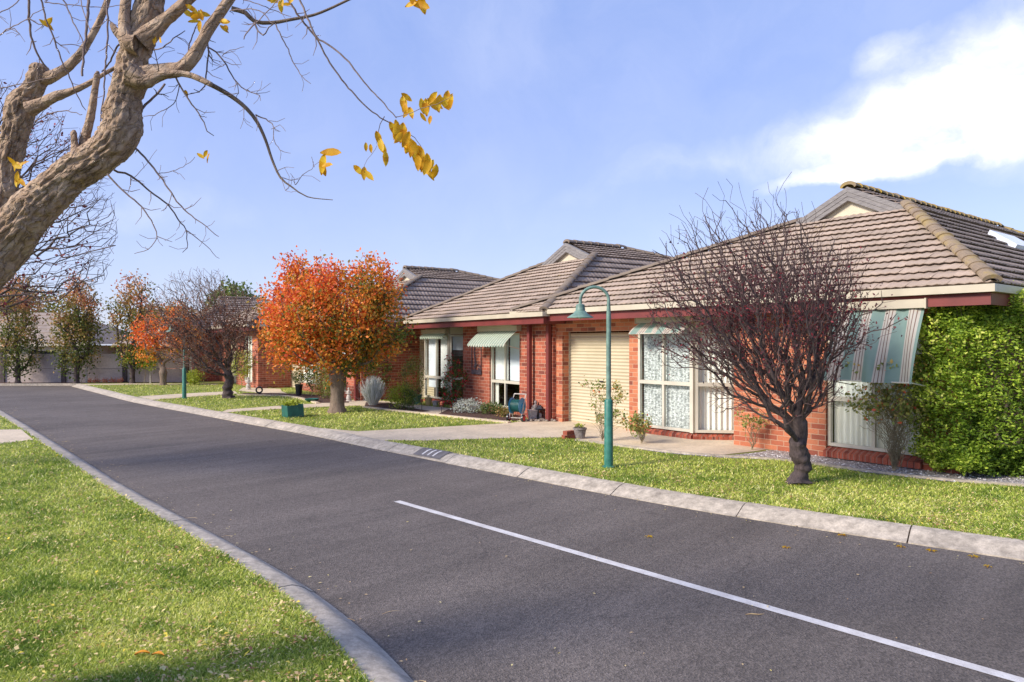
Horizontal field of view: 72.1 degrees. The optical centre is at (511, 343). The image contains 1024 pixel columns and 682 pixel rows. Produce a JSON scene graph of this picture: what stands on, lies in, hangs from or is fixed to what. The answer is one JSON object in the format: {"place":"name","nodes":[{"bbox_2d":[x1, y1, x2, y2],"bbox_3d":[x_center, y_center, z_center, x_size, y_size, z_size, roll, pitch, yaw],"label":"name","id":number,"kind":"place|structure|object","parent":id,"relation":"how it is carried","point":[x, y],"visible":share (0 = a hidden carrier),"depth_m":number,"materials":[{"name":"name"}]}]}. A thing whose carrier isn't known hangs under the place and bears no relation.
{"place":"outdoors","nodes":[
{"label":"outdoors","id":0,"kind":"place"},
{"bbox_2d":[4,382,87,382],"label":"verge","id":1,"kind":"structure","parent":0,"point":[44,382],"depth_m":32.46,"materials":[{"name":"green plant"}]},
{"bbox_2d":[0,273,52,382],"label":"columnar tree","id":2,"kind":"object","parent":1,"relation":"on","point":[17,337],"visible":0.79,"depth_m":31.58,"materials":[{"name":"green plant"}]},
{"bbox_2d":[39,269,118,382],"bbox_3d":[-19.591,-0.766,31.599,2.792,5.241,2.706,0,0,24],"label":"columnar tree","id":3,"kind":"object","parent":1,"relation":"on","point":[81,329],"visible":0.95,"depth_m":31.38,"materials":[{"name":"green plant"}]},
{"bbox_2d":[85,362,86,382],"bbox_3d":[-19.285,1.315,31.900,0.080,0.970,0.080,0,0,0],"label":"tree stake","id":4,"kind":"object","parent":1,"relation":"on","point":[86,372],"visible":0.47,"depth_m":31.87,"materials":[{"name":"white wood"}]},
{"bbox_2d":[0,416,373,681],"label":"lawn","id":5,"kind":"structure","parent":0,"point":[68,498],"depth_m":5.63,"materials":[{"name":"plant"}]},
{"bbox_2d":[0,429,32,442],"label":"footpath","id":6,"kind":"structure","parent":5,"relation":"on","point":[12,435],"depth_m":13.69,"materials":[{"name":"concrete"}]},
{"bbox_2d":[0,79,117,320],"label":"street tree","id":7,"kind":"object","parent":5,"relation":"on","point":[56,238],"visible":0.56,"depth_m":9.25,"materials":[{"name":"brown plant"}]},
{"bbox_2d":[134,650,149,654],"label":"fallen leaf","id":8,"kind":"object","parent":5,"relation":"on","point":[143,651],"visible":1,"depth_m":4.03,"materials":[{"name":"orange plant"}]},
{"bbox_2d":[152,651,163,655],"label":"fallen leaf","id":9,"kind":"object","parent":5,"relation":"on","point":[160,652],"visible":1,"depth_m":4.01,"materials":[{"name":"orange plant"}]},
{"bbox_2d":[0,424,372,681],"bbox_3d":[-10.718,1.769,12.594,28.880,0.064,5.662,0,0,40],"label":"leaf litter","id":10,"kind":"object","parent":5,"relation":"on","point":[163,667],"visible":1,"depth_m":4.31,"materials":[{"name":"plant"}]},
{"bbox_2d":[0,0,452,290],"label":"gnarled tree","id":11,"kind":"object","parent":5,"relation":"on","point":[31,211],"visible":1,"depth_m":3.12,"materials":[{"name":"beige plant"}]},
{"bbox_2d":[138,391,237,399],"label":"driveway","id":12,"kind":"structure","parent":0,"point":[154,397],"depth_m":24.17,"materials":[{"name":"concrete"}]},
{"bbox_2d":[222,387,460,413],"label":"driveway","id":13,"kind":"structure","parent":0,"point":[433,409],"depth_m":20.29,"materials":[{"name":"concrete"}]},
{"bbox_2d":[245,377,250,389],"bbox_3d":[-10.229,1.552,27.310,0.219,0.497,0.199,0,0,0],"label":"garden statue","id":14,"kind":"object","parent":13,"relation":"on","point":[248,385],"visible":1,"depth_m":27.25,"materials":[{"name":"white stone"}]},
{"bbox_2d":[365,402,426,411],"bbox_3d":[-3.502,1.788,19.794,1.124,0.001,3.766,0,0,-30],"label":"mulch bed","id":15,"kind":"object","parent":13,"relation":"on","point":[383,405],"visible":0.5,"depth_m":19.90,"materials":[{"name":"brown soil"}]},
{"bbox_2d":[357,375,386,404],"bbox_3d":[-4.037,1.361,20.423,1.097,0.878,1.136,0,0,0],"label":"lavender bush","id":16,"kind":"object","parent":15,"relation":"on","point":[373,390],"visible":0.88,"depth_m":20.24,"materials":[{"name":"grey plant"}]},
{"bbox_2d":[385,381,415,408],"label":"garden shrub","id":17,"kind":"object","parent":15,"relation":"on","point":[393,395],"visible":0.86,"depth_m":19.12,"materials":[{"name":"green plant"}]},
{"bbox_2d":[396,382,421,409],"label":"garden perennial","id":18,"kind":"object","parent":15,"relation":"on","point":[409,403],"visible":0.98,"depth_m":19.01,"materials":[{"name":"plant"}]},
{"bbox_2d":[397,352,427,404],"bbox_3d":[-2.880,0.967,20.390,0.918,1.666,0.720,0,0,-21],"label":"garden shrub","id":19,"kind":"object","parent":13,"relation":"on","point":[403,374],"visible":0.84,"depth_m":20.39,"materials":[{"name":"green plant"}]},
{"bbox_2d":[438,353,469,408],"bbox_3d":[-1.556,1.026,19.239,1.008,1.548,0.742,0,0,0],"label":"flowering shrub","id":20,"kind":"object","parent":13,"relation":"on","point":[450,372],"visible":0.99,"depth_m":19.18,"materials":[{"name":"green plant"}]},
{"bbox_2d":[0,386,1023,681],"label":"road","id":21,"kind":"structure","parent":0,"point":[484,604],"depth_m":5.96,"materials":[{"name":"grey asphalt"}]},
{"bbox_2d":[0,383,82,385],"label":"kerb","id":22,"kind":"structure","parent":21,"relation":"on","point":[36,384],"depth_m":31.43,"materials":[{"name":"concrete"}]},
{"bbox_2d":[0,353,189,382],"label":"boundary wall","id":23,"kind":"structure","parent":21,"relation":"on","point":[106,360],"depth_m":32.50,"materials":[{"name":"grey concrete"}]},
{"bbox_2d":[0,410,413,681],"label":"kerb","id":24,"kind":"structure","parent":21,"relation":"on","point":[376,662],"depth_m":5.15,"materials":[{"name":"concrete"}]},
{"bbox_2d":[10,410,425,681],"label":"stalk litter","id":25,"kind":"object","parent":21,"relation":"on","point":[228,535],"visible":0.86,"depth_m":6.91,"materials":[{"name":"brown plant"}]},
{"bbox_2d":[72,384,1023,560],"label":"kerb","id":26,"kind":"structure","parent":21,"relation":"on","point":[997,546],"depth_m":8.21,"materials":[{"name":"concrete"}]},
{"bbox_2d":[414,447,450,458],"bbox_3d":[-1.322,1.825,11.696,0.288,0.087,0.720,0,0,-44],"label":"kerb number patch","id":27,"kind":"object","parent":26,"relation":"attached to","point":[432,453],"visible":1,"depth_m":11.67,"materials":[{"name":"grey paint"}]},
{"bbox_2d":[394,500,1023,681],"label":"road line","id":28,"kind":"object","parent":21,"relation":"on","point":[997,673],"visible":1,"depth_m":5.07,"materials":[{"name":"white paint"}]},
{"bbox_2d":[0,0,1023,344],"label":"sky","id":29,"kind":"structure","parent":0,"point":[584,120],"materials":[{"name":"blue"}]},
{"bbox_2d":[323,421,764,454],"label":"driveway","id":30,"kind":"structure","parent":0,"point":[536,429],"depth_m":13.69,"materials":[{"name":"concrete"}]},
{"bbox_2d":[506,393,526,421],"bbox_3d":[0.118,1.489,16.230,0.436,0.646,0.380,0,0,29],"label":"hose reel","id":31,"kind":"object","parent":30,"relation":"on","point":[516,405],"visible":0.99,"depth_m":16.16,"materials":[{"name":"blue plastic"}]},
{"bbox_2d":[528,409,537,418],"bbox_3d":[0.480,1.680,16.500,0.200,0.240,0.200,0,0,-17],"label":"square tub","id":32,"kind":"object","parent":30,"relation":"on","point":[532,413],"visible":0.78,"depth_m":16.43,"materials":[{"name":"grey plastic"}]},
{"bbox_2d":[534,405,544,418],"bbox_3d":[0.660,1.620,16.500,0.200,0.360,0.200,0,0,-23],"label":"metal lantern","id":33,"kind":"object","parent":30,"relation":"on","point":[539,407],"visible":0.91,"depth_m":16.45,"materials":[{"name":"black metal"}]},
{"bbox_2d":[573,423,586,438],"bbox_3d":[1.280,1.652,13.289,0.266,0.297,0.262,0,0,0],"label":"stone planter","id":34,"kind":"object","parent":30,"relation":"on","point":[579,432],"visible":0.99,"depth_m":13.21,"materials":[{"name":"stone"}]},
{"bbox_2d":[578,375,629,440],"bbox_3d":[1.703,1.201,12.943,0.947,1.202,0.695,0,0,0],"label":"rose bush","id":35,"kind":"object","parent":30,"relation":"on","point":[601,415],"visible":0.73,"depth_m":12.95,"materials":[{"name":"green plant"}]},
{"bbox_2d":[621,411,652,442],"bbox_3d":[2.257,1.497,12.610,0.604,0.609,0.535,0,0,0],"label":"rose bush","id":36,"kind":"object","parent":30,"relation":"on","point":[638,428],"visible":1,"depth_m":12.54,"materials":[{"name":"green plant"}]},
{"bbox_2d":[734,408,768,449],"bbox_3d":[4.023,1.433,11.860,0.580,0.738,0.470,0,0,31],"label":"rose bush","id":37,"kind":"object","parent":30,"relation":"on","point":[746,423],"visible":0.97,"depth_m":11.84,"materials":[{"name":"green plant"}]},
{"bbox_2d":[83,381,1023,539],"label":"lawn","id":38,"kind":"structure","parent":0,"point":[221,383],"depth_m":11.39,"materials":[{"name":"plant"}]},
{"bbox_2d":[100,268,162,382],"bbox_3d":[-17.124,-0.759,31.698,2.528,5.119,2.249,0,0,-21],"label":"columnar tree","id":39,"kind":"object","parent":38,"relation":"on","point":[127,306],"visible":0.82,"depth_m":31.52,"materials":[{"name":"green plant"}]},
{"bbox_2d":[92,382,189,382],"bbox_3d":[-16.843,1.792,32.250,4.686,0.001,0.500,0,0,0],"label":"mulch strip","id":40,"kind":"object","parent":38,"relation":"on","point":[142,382],"visible":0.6,"depth_m":32.13,"materials":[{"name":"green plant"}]},
{"bbox_2d":[119,345,164,381],"bbox_3d":[-16.493,0.842,31.616,2.035,1.916,1.076,0,0,0],"label":"garden shrub","id":41,"kind":"object","parent":38,"relation":"on","point":[144,364],"visible":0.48,"depth_m":31.52,"materials":[{"name":"green plant"}]},
{"bbox_2d":[84,383,217,384],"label":"footpath","id":42,"kind":"structure","parent":38,"relation":"on","point":[129,384],"depth_m":30.61,"materials":[{"name":"concrete"}]},
{"bbox_2d":[196,355,210,383],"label":"garden shrub","id":43,"kind":"object","parent":42,"relation":"on","point":[203,369],"visible":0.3,"depth_m":30.99,"materials":[{"name":"green plant"}]},
{"bbox_2d":[117,294,204,384],"bbox_3d":[-14.921,-0.172,30.325,3.724,3.945,2.216,0,0,0],"label":"pollarded tree","id":44,"kind":"object","parent":38,"relation":"on","point":[139,333],"visible":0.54,"depth_m":30.08,"materials":[{"name":"orange plant"}]},
{"bbox_2d":[165,318,186,398],"bbox_3d":[-10.910,0.492,22.890,0.692,2.657,0.384,0,0,0],"label":"street lamp","id":45,"kind":"object","parent":38,"relation":"on","point":[184,392],"visible":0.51,"depth_m":22.84,"materials":[{"name":"green metal"}]},
{"bbox_2d":[186,367,205,384],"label":"garden shrub","id":46,"kind":"object","parent":38,"relation":"on","point":[191,379],"visible":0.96,"depth_m":30.36,"materials":[{"name":"green plant"}]},
{"bbox_2d":[140,266,261,398],"bbox_3d":[-9.992,-0.320,22.922,3.732,4.343,3.761,0,0,-30],"label":"dark bare tree","id":47,"kind":"object","parent":38,"relation":"on","point":[227,374],"visible":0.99,"depth_m":22.70,"materials":[{"name":"brown plant"}]},
{"bbox_2d":[158,296,266,380],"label":"brick house","id":48,"kind":"structure","parent":38,"relation":"on","point":[211,377],"depth_m":34.12,"materials":[{"name":"red brick"}]},
{"bbox_2d":[231,349,253,385],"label":"garden shrub","id":49,"kind":"object","parent":38,"relation":"on","point":[245,371],"visible":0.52,"depth_m":28.16,"materials":[{"name":"green plant"}]},
{"bbox_2d":[208,289,345,387],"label":"brick house","id":50,"kind":"structure","parent":38,"relation":"on","point":[259,376],"depth_m":28.45,"materials":[{"name":"red brick"}]},
{"bbox_2d":[231,340,235,382],"bbox_3d":[-12.470,0.795,31.831,0.065,2.050,1.800,0,0,-34],"label":"garage door","id":51,"kind":"structure","parent":50,"relation":"in","point":[235,340],"depth_m":32.07,"materials":[{"name":"beige metal"}]},
{"bbox_2d":[245,336,251,381],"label":"window","id":52,"kind":"structure","parent":50,"relation":"in","point":[249,375],"depth_m":29.45,"materials":[{"name":"beige metal"}]},
{"bbox_2d":[237,394,319,403],"bbox_3d":[-7.346,1.785,22.962,5.075,0.050,0.942,0,0,43],"label":"garden edging","id":53,"kind":"object","parent":38,"relation":"on","point":[315,402],"visible":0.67,"depth_m":23.84,"materials":[{"name":"concrete"}]},
{"bbox_2d":[281,399,303,417],"bbox_3d":[-5.358,1.581,17.204,0.510,0.465,0.534,0,0,37],"label":"planter box","id":54,"kind":"object","parent":38,"relation":"on","point":[292,408],"visible":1,"depth_m":17.08,"materials":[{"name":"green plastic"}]},
{"bbox_2d":[242,393,348,402],"bbox_3d":[-7.034,1.788,23.535,6.187,0.001,1.762,0,0,44],"label":"mulch bed","id":55,"kind":"object","parent":38,"relation":"on","point":[324,400],"visible":0.61,"depth_m":23.63,"materials":[{"name":"brown soil"}]},
{"bbox_2d":[255,386,262,393],"bbox_3d":[-8.887,1.656,24.750,0.255,0.288,0.080,0,0,-17],"label":"ring ornament","id":56,"kind":"object","parent":55,"relation":"on","point":[261,391],"visible":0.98,"depth_m":24.73,"materials":[{"name":"black ceramic"}]},
{"bbox_2d":[289,371,306,395],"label":"potted plant","id":57,"kind":"object","parent":55,"relation":"on","point":[298,388],"visible":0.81,"depth_m":24.07,"materials":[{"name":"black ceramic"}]},
{"bbox_2d":[302,352,320,395],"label":"climbing plant","id":58,"kind":"object","parent":55,"relation":"on","point":[309,383],"visible":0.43,"depth_m":23.99,"materials":[{"name":"green plant"}]},
{"bbox_2d":[305,398,318,401],"bbox_3d":[-6.157,1.750,21.639,0.440,0.100,0.440,0,0,0],"label":"bird bath bowl","id":59,"kind":"object","parent":55,"relation":"on","point":[311,399],"visible":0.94,"depth_m":21.51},
{"bbox_2d":[311,366,329,397],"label":"garden shrub","id":60,"kind":"object","parent":55,"relation":"on","point":[318,385],"visible":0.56,"depth_m":22.72,"materials":[{"name":"green plant"}]},
{"bbox_2d":[318,374,330,397],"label":"garden shrub","id":61,"kind":"object","parent":55,"relation":"on","point":[327,386],"visible":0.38,"depth_m":22.16,"materials":[{"name":"green plant"}]},
{"bbox_2d":[345,388,351,400],"bbox_3d":[-5.044,1.582,21.758,0.192,0.435,0.174,0,0,0],"label":"garden statue","id":62,"kind":"object","parent":55,"relation":"on","point":[348,393],"visible":1,"depth_m":21.71,"materials":[{"name":"white stone"}]},
{"bbox_2d":[246,245,418,412],"bbox_3d":[-4.720,-0.366,18.345,4.046,4.333,3.848,0,0,37],"label":"autumn tree","id":63,"kind":"object","parent":38,"relation":"on","point":[373,302],"visible":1,"depth_m":17.94,"materials":[{"name":"orange plant"}]},
{"bbox_2d":[369,358,394,391],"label":"garden shrub","id":64,"kind":"object","parent":38,"relation":"on","point":[388,370],"visible":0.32,"depth_m":22.37,"materials":[{"name":"green plant"}]},
{"bbox_2d":[292,265,519,400],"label":"brick house","id":65,"kind":"structure","parent":38,"relation":"on","point":[428,287],"depth_m":23.47,"materials":[{"name":"red brick"}]},
{"bbox_2d":[292,340,303,387],"bbox_3d":[-8.725,0.795,28.363,0.065,2.050,2.461,0,0,-34],"label":"garage door","id":66,"kind":"structure","parent":65,"relation":"in","point":[293,383],"depth_m":28.43,"materials":[{"name":"beige metal"}]},
{"bbox_2d":[300,348,319,383],"bbox_3d":[-7.475,0.600,26.254,0.150,1.800,2.393,0,0,-34],"label":"window","id":67,"kind":"structure","parent":65,"relation":"in","point":[314,348],"depth_m":26.53,"materials":[{"name":"white glass"}]},
{"bbox_2d":[414,389,421,403],"bbox_3d":[-2.804,1.560,20.842,0.298,0.480,0.294,0,0,0],"label":"plant pot","id":68,"kind":"object","parent":38,"relation":"on","point":[419,397],"visible":0.34,"depth_m":20.75,"materials":[{"name":"green ceramic"}]},
{"bbox_2d":[424,395,432,405],"bbox_3d":[-2.422,1.639,20.412,0.234,0.322,0.230,0,0,0],"label":"plant pot","id":69,"kind":"object","parent":38,"relation":"on","point":[428,400],"visible":1,"depth_m":20.34,"materials":[{"name":"beige ceramic"}]},
{"bbox_2d":[362,406,510,422],"bbox_3d":[-2.117,1.785,17.752,5.623,0.050,0.175,0,0,43],"label":"garden edging","id":70,"kind":"object","parent":38,"relation":"on","point":[444,415],"visible":0.69,"depth_m":17.39,"materials":[{"name":"concrete"}]},
{"bbox_2d":[439,409,520,420],"bbox_3d":[-0.701,1.788,17.846,3.188,0.001,1.837,0,0,40],"label":"mulch bed","id":71,"kind":"object","parent":38,"relation":"on","point":[479,414],"visible":0.43,"depth_m":17.66,"materials":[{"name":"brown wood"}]},
{"bbox_2d":[452,396,484,412],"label":"ground shrub","id":72,"kind":"object","parent":71,"relation":"on","point":[468,407],"visible":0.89,"depth_m":18.10,"materials":[{"name":"plant"}]},
{"bbox_2d":[475,400,507,413],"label":"ground shrub","id":73,"kind":"object","parent":71,"relation":"on","point":[486,409],"visible":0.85,"depth_m":17.76,"materials":[{"name":"green plant"}]},
{"bbox_2d":[495,406,515,416],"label":"ground shrub","id":74,"kind":"object","parent":71,"relation":"on","point":[503,413],"visible":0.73,"depth_m":17.13,"materials":[{"name":"green plant"}]},
{"bbox_2d":[531,400,538,417],"bbox_3d":[0.560,1.573,16.639,0.200,0.454,0.182,0,0,0],"label":"garden statue","id":75,"kind":"object","parent":38,"relation":"on","point":[535,405],"visible":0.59,"depth_m":16.60,"materials":[{"name":"grey stone"}]},
{"bbox_2d":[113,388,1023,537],"bbox_3d":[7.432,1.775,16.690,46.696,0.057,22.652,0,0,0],"label":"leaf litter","id":76,"kind":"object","parent":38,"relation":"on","point":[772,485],"visible":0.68,"depth_m":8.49,"materials":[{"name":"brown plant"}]},
{"bbox_2d":[562,435,574,439],"bbox_3d":[1.060,1.762,13.244,0.230,0.076,0.110,0,0,-29],"label":"loose brick","id":77,"kind":"object","parent":38,"relation":"on","point":[568,436],"visible":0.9,"depth_m":13.19,"materials":[{"name":"red brick"}]},
{"bbox_2d":[563,430,574,434],"bbox_3d":[1.079,1.685,13.264,0.230,0.076,0.110,0,0,-40],"label":"loose brick","id":78,"kind":"object","parent":77,"relation":"on","point":[568,432],"visible":1,"depth_m":13.21,"materials":[{"name":"red brick"}]},
{"bbox_2d":[403,239,744,418],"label":"brick house","id":79,"kind":"structure","parent":38,"relation":"on","point":[494,330],"depth_m":18.72,"materials":[{"name":"red brick"}]},
{"bbox_2d":[419,338,433,397],"bbox_3d":[-3.092,0.845,23.214,0.065,2.050,2.477,0,0,-33],"label":"window","id":80,"kind":"structure","parent":79,"relation":"in","point":[430,390],"depth_m":22.87,"materials":[{"name":"beige metal"}]},
{"bbox_2d":[424,335,447,398],"bbox_3d":[-2.241,0.710,21.330,0.150,1.920,1.571,0,0,-33],"label":"window","id":81,"kind":"structure","parent":79,"relation":"in","point":[433,376],"depth_m":21.55,"materials":[{"name":"white glass"}]},
{"bbox_2d":[450,335,462,400],"bbox_3d":[-1.320,0.710,20.550,0.990,1.920,0.112,0,0,12],"label":"window","id":82,"kind":"structure","parent":79,"relation":"in","point":[457,339],"depth_m":20.64,"materials":[{"name":"beige metal"}]},
{"bbox_2d":[471,346,481,374],"bbox_3d":[-0.966,0.455,19.065,0.033,0.772,0.517,0,0,-33],"label":"wall sculpture","id":83,"kind":"object","parent":79,"relation":"attached to","point":[478,371],"depth_m":19.09,"materials":[{"name":"metal"}]},
{"bbox_2d":[491,333,519,407],"bbox_3d":[-0.108,0.700,18.012,0.150,1.900,1.423,0,0,-33],"label":"window","id":84,"kind":"structure","parent":79,"relation":"in","point":[501,352],"depth_m":18.01,"materials":[{"name":"beige metal"}]},
{"bbox_2d":[567,286,614,468],"bbox_3d":[1.145,0.492,10.206,0.692,2.657,0.384,0,0,0],"label":"street lamp","id":85,"kind":"object","parent":38,"relation":"on","point":[580,312],"visible":0.97,"depth_m":10.17,"materials":[{"name":"green metal"}]},
{"bbox_2d":[509,181,1023,473],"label":"brick house","id":86,"kind":"structure","parent":38,"relation":"on","point":[926,254],"depth_m":12.40,"materials":[{"name":"red brick"}]},
{"bbox_2d":[570,332,628,427],"bbox_3d":[1.972,0.795,15.411,0.065,2.050,2.053,0,0,-38],"label":"garage door","id":87,"kind":"structure","parent":86,"relation":"in","point":[587,350],"depth_m":15.58,"materials":[{"name":"beige metal"}]},
{"bbox_2d":[638,325,689,431],"bbox_3d":[3.013,0.665,13.744,0.150,2.010,1.335,0,0,-38],"label":"window","id":88,"kind":"structure","parent":86,"relation":"in","point":[666,396],"depth_m":13.77,"materials":[{"name":"white glass"}]},
{"bbox_2d":[695,325,733,432],"bbox_3d":[3.995,0.665,13.146,1.131,2.010,0.150,0,0,7],"label":"window","id":89,"kind":"structure","parent":86,"relation":"in","point":[706,420],"depth_m":13.22,"materials":[{"name":"white glass"}]},
{"bbox_2d":[828,328,922,455],"bbox_3d":[5.500,0.650,10.656,0.150,1.940,1.417,0,0,-38],"label":"window","id":90,"kind":"structure","parent":86,"relation":"in","point":[848,431],"depth_m":10.91,"materials":[{"name":"beige metal"}]},
{"bbox_2d":[641,173,907,483],"bbox_3d":[3.261,-0.119,8.976,3.107,3.930,2.648,0,0,27],"label":"plum tree","id":91,"kind":"object","parent":38,"relation":"on","point":[794,426],"visible":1,"depth_m":8.71,"materials":[{"name":"brown plant"}]},
{"bbox_2d":[575,439,1023,486],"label":"garden edging","id":92,"kind":"object","parent":38,"relation":"on","point":[883,472],"visible":0.78,"depth_m":10.19,"materials":[{"name":"concrete"}]},
{"bbox_2d":[642,449,1023,482],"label":"gravel bed","id":93,"kind":"object","parent":38,"relation":"on","point":[867,465],"visible":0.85,"depth_m":10.09,"materials":[{"name":"grey gravel"}]},
{"bbox_2d":[840,354,942,470],"bbox_3d":[5.289,0.941,9.884,1.187,1.723,0.909,0,0,0],"label":"rose bush","id":94,"kind":"object","parent":93,"relation":"on","point":[903,408],"visible":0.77,"depth_m":9.87,"materials":[{"name":"green plant"}]},
{"bbox_2d":[901,280,1023,478],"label":"clipped bush","id":95,"kind":"object","parent":38,"relation":"on","point":[1001,453],"visible":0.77,"depth_m":9.34,"materials":[{"name":"green plant"}]},
{"label":"ground","id":96,"kind":"structure","parent":0,"visible":0},
{"bbox_2d":[0,282,74,315],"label":"background tree","id":97,"kind":"object","parent":96,"relation":"on","point":[43,306],"visible":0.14,"depth_m":50.14,"materials":[{"name":"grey plant"}]},
{"bbox_2d":[0,313,130,368],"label":"house beyond wall","id":98,"kind":"structure","parent":96,"relation":"on","point":[47,332],"depth_m":42.86,"materials":[{"name":"beige paint"}]},
{"bbox_2d":[0,351,54,368],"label":"window","id":99,"kind":"structure","parent":98,"relation":"in","point":[45,352],"depth_m":40.97,"materials":[{"name":"grey glass"}]},
{"bbox_2d":[112,332,169,368],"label":"house beyond wall","id":100,"kind":"structure","parent":96,"relation":"on","point":[125,342],"depth_m":42.97,"materials":[{"name":"grey brick"}]},
{"bbox_2d":[120,300,195,331],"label":"background tree","id":101,"kind":"object","parent":96,"relation":"on","point":[155,313],"visible":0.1,"depth_m":44.95,"materials":[{"name":"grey plant"}]},
{"bbox_2d":[204,275,263,306],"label":"background tree","id":102,"kind":"object","parent":96,"relation":"on","point":[236,286],"visible":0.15,"depth_m":43.53,"materials":[{"name":"green plant"}]}
]}

